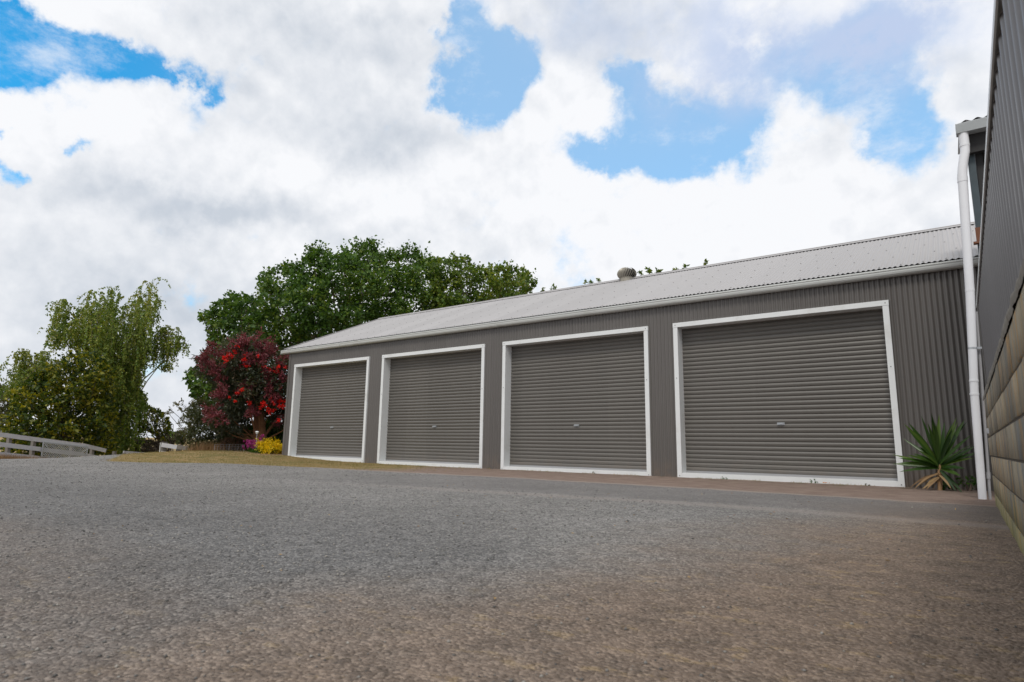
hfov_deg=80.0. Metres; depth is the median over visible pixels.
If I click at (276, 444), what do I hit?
yellow shrub
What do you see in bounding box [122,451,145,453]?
fence
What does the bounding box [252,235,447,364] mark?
maple tree
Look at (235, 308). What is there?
maple tree
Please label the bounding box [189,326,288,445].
flowering gum
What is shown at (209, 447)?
tall dead grass
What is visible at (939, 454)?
yucca
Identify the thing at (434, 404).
roller door
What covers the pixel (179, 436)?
distant tree
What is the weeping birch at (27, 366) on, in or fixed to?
on the ground at (670, 623)
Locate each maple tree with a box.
[182,289,266,424]
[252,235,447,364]
[425,251,537,309]
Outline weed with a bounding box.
[942,475,976,490]
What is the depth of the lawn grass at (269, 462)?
16.46 m
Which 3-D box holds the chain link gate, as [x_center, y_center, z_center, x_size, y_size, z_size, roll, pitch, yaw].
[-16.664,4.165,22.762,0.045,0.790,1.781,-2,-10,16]
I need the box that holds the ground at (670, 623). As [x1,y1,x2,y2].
[0,437,1023,681]
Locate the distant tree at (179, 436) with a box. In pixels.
[173,429,187,450]
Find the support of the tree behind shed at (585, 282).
on the ground at (670, 623)
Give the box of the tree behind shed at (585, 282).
[540,278,600,291]
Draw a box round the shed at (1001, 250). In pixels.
[976,0,1023,390]
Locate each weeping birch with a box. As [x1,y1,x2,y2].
[0,348,56,401]
[37,277,190,454]
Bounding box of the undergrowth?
[248,445,275,452]
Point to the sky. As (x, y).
(198, 146)
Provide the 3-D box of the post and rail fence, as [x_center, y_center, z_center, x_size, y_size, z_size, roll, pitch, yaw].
[-14.165,5.260,26.290,2.464,1.770,0.315,-1,-10,9]
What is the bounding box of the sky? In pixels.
[0,0,993,437]
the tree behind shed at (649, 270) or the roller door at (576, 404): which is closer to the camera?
the roller door at (576, 404)
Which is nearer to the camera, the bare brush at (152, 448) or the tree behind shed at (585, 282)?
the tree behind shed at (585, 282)
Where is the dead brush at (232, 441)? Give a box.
[217,436,247,450]
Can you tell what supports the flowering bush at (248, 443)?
on the ground at (670, 623)
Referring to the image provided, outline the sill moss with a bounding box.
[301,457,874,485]
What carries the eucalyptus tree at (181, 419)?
on the ground at (670, 623)
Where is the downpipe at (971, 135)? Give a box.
[955,116,991,499]
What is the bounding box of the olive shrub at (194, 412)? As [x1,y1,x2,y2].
[182,396,234,450]
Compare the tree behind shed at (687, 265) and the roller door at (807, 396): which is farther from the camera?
the tree behind shed at (687, 265)
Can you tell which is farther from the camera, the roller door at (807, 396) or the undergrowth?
the undergrowth
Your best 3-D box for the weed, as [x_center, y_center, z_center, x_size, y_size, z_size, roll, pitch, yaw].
[6.520,2.087,8.899,0.514,0.294,0.262,-4,-11,27]
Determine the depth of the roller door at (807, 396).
10.90 m
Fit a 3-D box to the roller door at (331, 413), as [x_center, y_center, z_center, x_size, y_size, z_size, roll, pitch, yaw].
[-5.418,2.085,18.464,3.424,2.807,0.055,-6,-12,36]
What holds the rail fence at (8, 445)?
on the ground at (670, 623)
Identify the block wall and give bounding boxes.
[983,257,1023,555]
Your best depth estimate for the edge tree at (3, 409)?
34.82 m
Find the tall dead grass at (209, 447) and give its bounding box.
[0,441,238,458]
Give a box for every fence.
[0,432,116,458]
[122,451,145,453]
[159,442,188,451]
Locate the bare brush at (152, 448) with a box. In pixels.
[134,437,162,451]
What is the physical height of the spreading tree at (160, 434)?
4.449 m
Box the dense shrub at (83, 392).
[0,346,121,457]
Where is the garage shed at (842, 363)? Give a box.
[281,221,993,490]
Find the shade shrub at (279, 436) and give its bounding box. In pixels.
[217,419,282,450]
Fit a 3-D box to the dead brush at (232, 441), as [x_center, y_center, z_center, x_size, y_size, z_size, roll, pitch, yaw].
[-9.756,3.688,21.406,1.187,0.853,0.976,7,-11,-32]
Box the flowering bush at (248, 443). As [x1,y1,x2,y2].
[243,434,263,451]
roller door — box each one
[296,361,366,457]
[386,350,481,464]
[510,333,646,471]
[682,309,897,480]
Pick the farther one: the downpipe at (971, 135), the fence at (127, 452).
the fence at (127, 452)
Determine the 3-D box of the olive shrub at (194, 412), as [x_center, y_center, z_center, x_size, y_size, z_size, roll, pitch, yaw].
[-10.948,3.189,21.998,2.085,2.389,2.317,-2,-10,17]
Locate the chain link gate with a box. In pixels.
[41,442,87,457]
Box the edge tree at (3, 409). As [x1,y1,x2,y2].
[0,383,11,431]
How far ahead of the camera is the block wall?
3.40 m
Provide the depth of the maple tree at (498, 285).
28.71 m
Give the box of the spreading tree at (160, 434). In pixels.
[135,396,175,451]
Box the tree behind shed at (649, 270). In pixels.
[637,266,662,275]
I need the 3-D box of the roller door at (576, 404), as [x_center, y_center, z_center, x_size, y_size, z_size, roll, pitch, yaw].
[1.392,1.357,13.515,3.564,2.888,0.055,-6,-12,36]
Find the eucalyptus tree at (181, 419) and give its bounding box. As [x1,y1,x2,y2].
[163,398,218,440]
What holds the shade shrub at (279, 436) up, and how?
on the ground at (670, 623)
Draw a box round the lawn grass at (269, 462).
[104,450,478,470]
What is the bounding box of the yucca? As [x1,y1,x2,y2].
[892,413,973,491]
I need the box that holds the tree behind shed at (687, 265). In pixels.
[672,258,708,269]
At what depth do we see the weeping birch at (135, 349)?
28.83 m
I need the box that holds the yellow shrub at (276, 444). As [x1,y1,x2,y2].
[254,437,281,453]
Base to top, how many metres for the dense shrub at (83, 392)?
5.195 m
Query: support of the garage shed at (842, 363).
on the ground at (670, 623)

